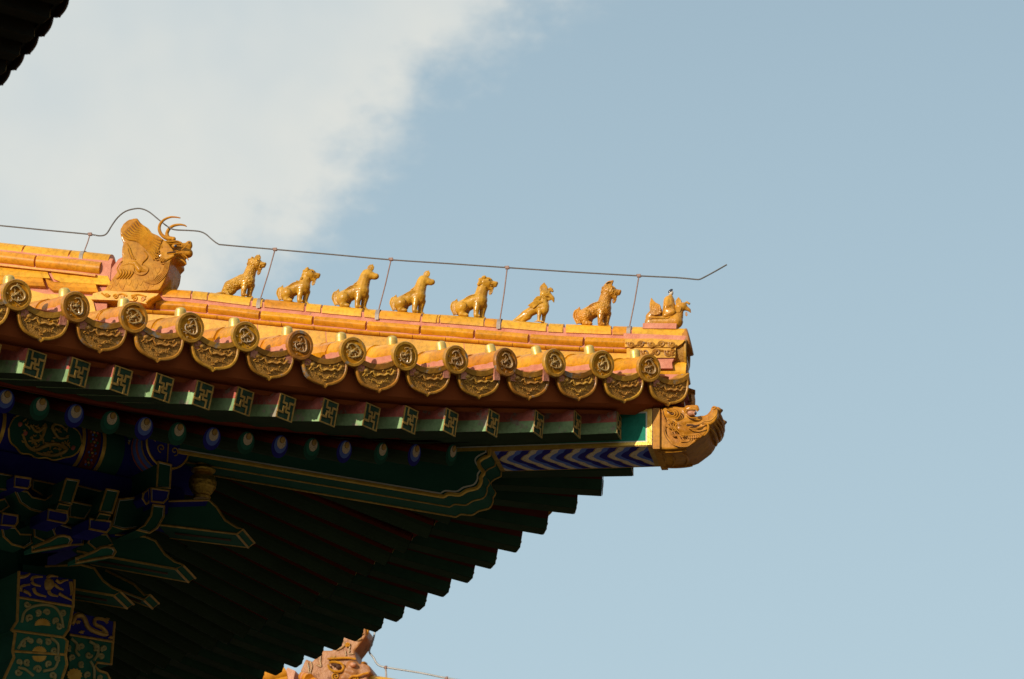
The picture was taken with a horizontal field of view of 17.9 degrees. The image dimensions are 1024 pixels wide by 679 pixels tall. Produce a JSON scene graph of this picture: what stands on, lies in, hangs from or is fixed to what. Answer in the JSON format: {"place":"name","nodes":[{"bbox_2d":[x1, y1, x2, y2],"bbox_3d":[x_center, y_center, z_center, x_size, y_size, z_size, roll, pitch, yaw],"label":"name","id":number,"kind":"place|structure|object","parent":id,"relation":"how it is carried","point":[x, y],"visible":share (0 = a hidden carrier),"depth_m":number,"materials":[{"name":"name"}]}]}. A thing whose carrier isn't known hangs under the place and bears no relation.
{"place":"outdoors","nodes":[
{"label":"outdoors","id":0,"kind":"place"},
{"bbox_2d":[263,668,393,678],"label":"neighbouring hall","id":1,"kind":"structure","parent":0,"point":[288,673],"depth_m":28.29,"materials":[{"name":"orange ceramic"}]},
{"bbox_2d":[301,629,376,678],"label":"horned dragon ornament","id":2,"kind":"object","parent":1,"relation":"on","point":[344,661],"visible":0.88,"depth_m":28.48,"materials":[{"name":"brown ceramic"}]},
{"bbox_2d":[369,632,454,678],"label":"lightning conductor","id":3,"kind":"object","parent":1,"relation":"on","point":[386,667],"visible":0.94,"depth_m":28.53,"materials":[{"name":"metal"}]},
{"bbox_2d":[0,243,694,678],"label":"palace hall","id":4,"kind":"structure","parent":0,"point":[202,485],"depth_m":19.39,"materials":[{"name":"green paint"}]},
{"bbox_2d":[91,216,192,308],"bbox_3d":[-2.296,-0.453,20.267,0.617,0.628,0.348,-2,-20,9],"label":"horned dragon ornament","id":5,"kind":"object","parent":4,"relation":"on","point":[147,269],"visible":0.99,"depth_m":20.14,"materials":[{"name":"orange ceramic"}]},
{"bbox_2d":[217,254,265,297],"bbox_3d":[-1.681,-0.395,20.137,0.304,0.297,0.088,3,-19,11],"label":"guardian beast statue","id":6,"kind":"object","parent":4,"relation":"on","point":[244,282],"visible":1,"depth_m":20.10,"materials":[{"name":"ceramic"}]},
{"bbox_2d":[276,267,320,303],"bbox_3d":[-1.319,-0.329,20.049,0.264,0.233,0.111,3,-19,11],"label":"guardian beast statue","id":7,"kind":"object","parent":4,"relation":"on","point":[300,288],"visible":1,"depth_m":20.02,"materials":[{"name":"yellow ceramic"}]},
{"bbox_2d":[332,264,378,309],"bbox_3d":[-0.963,-0.326,19.983,0.281,0.302,0.122,2,-19,11],"label":"guardian beast statue","id":8,"kind":"object","parent":4,"relation":"on","point":[358,291],"visible":1,"depth_m":19.94,"materials":[{"name":"yellow ceramic"}]},
{"bbox_2d":[0,208,726,332],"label":"lightning conductor","id":9,"kind":"object","parent":4,"relation":"attached to","point":[89,234],"visible":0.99,"depth_m":19.96,"materials":[{"name":"metal"}]},
{"bbox_2d":[389,270,434,313],"bbox_3d":[-0.611,-0.291,19.906,0.270,0.290,0.117,2,-20,11],"label":"guardian beast statue","id":10,"kind":"object","parent":4,"relation":"on","point":[415,296],"visible":1,"depth_m":19.86,"materials":[{"name":"yellow ceramic"}]},
{"bbox_2d":[450,275,497,318],"bbox_3d":[-0.232,-0.255,19.824,0.282,0.275,0.119,2,-20,11],"label":"guardian beast statue","id":11,"kind":"object","parent":4,"relation":"on","point":[476,302],"visible":1,"depth_m":19.79,"materials":[{"name":"yellow ceramic"}]},
{"bbox_2d":[513,283,554,322],"bbox_3d":[0.136,-0.224,19.746,0.248,0.267,0.085,2,-20,11],"label":"guardian bird statue","id":12,"kind":"object","parent":4,"relation":"on","point":[539,306],"visible":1,"depth_m":19.71,"materials":[{"name":"yellow ceramic"}]},
{"bbox_2d":[573,280,620,325],"bbox_3d":[0.515,-0.217,19.675,0.287,0.306,0.123,1,-20,10],"label":"guardian beast statue","id":13,"kind":"object","parent":4,"relation":"on","point":[600,309],"visible":1,"depth_m":19.63,"materials":[{"name":"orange ceramic"}]},
{"bbox_2d":[643,289,690,328],"bbox_3d":[0.942,-0.175,19.582,0.280,0.280,0.136,1,-20,10],"label":"hen rider statue","id":14,"kind":"object","parent":4,"relation":"on","point":[669,315],"visible":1,"depth_m":19.54,"materials":[{"name":"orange ceramic"}]},
{"bbox_2d":[652,405,726,469],"bbox_3d":[1.061,0.521,19.305,0.410,0.408,0.496,-2,-20,9],"label":"dragon head finial","id":15,"kind":"object","parent":4,"relation":"attached to","point":[685,437],"visible":1,"depth_m":19.12,"materials":[{"name":"ceramic"}]},
{"bbox_2d":[0,0,1023,678],"label":"sky","id":16,"kind":"structure","parent":0,"point":[854,169],"materials":[{"name":"blue"}]},
{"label":"courtyard wall","id":17,"kind":"structure","parent":0,"visible":0},
{"bbox_2d":[0,0,68,85],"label":"roof eave","id":18,"kind":"object","parent":17,"relation":"attached to","point":[25,25],"visible":1,"depth_m":30.07,"materials":[{"name":"black wood"}]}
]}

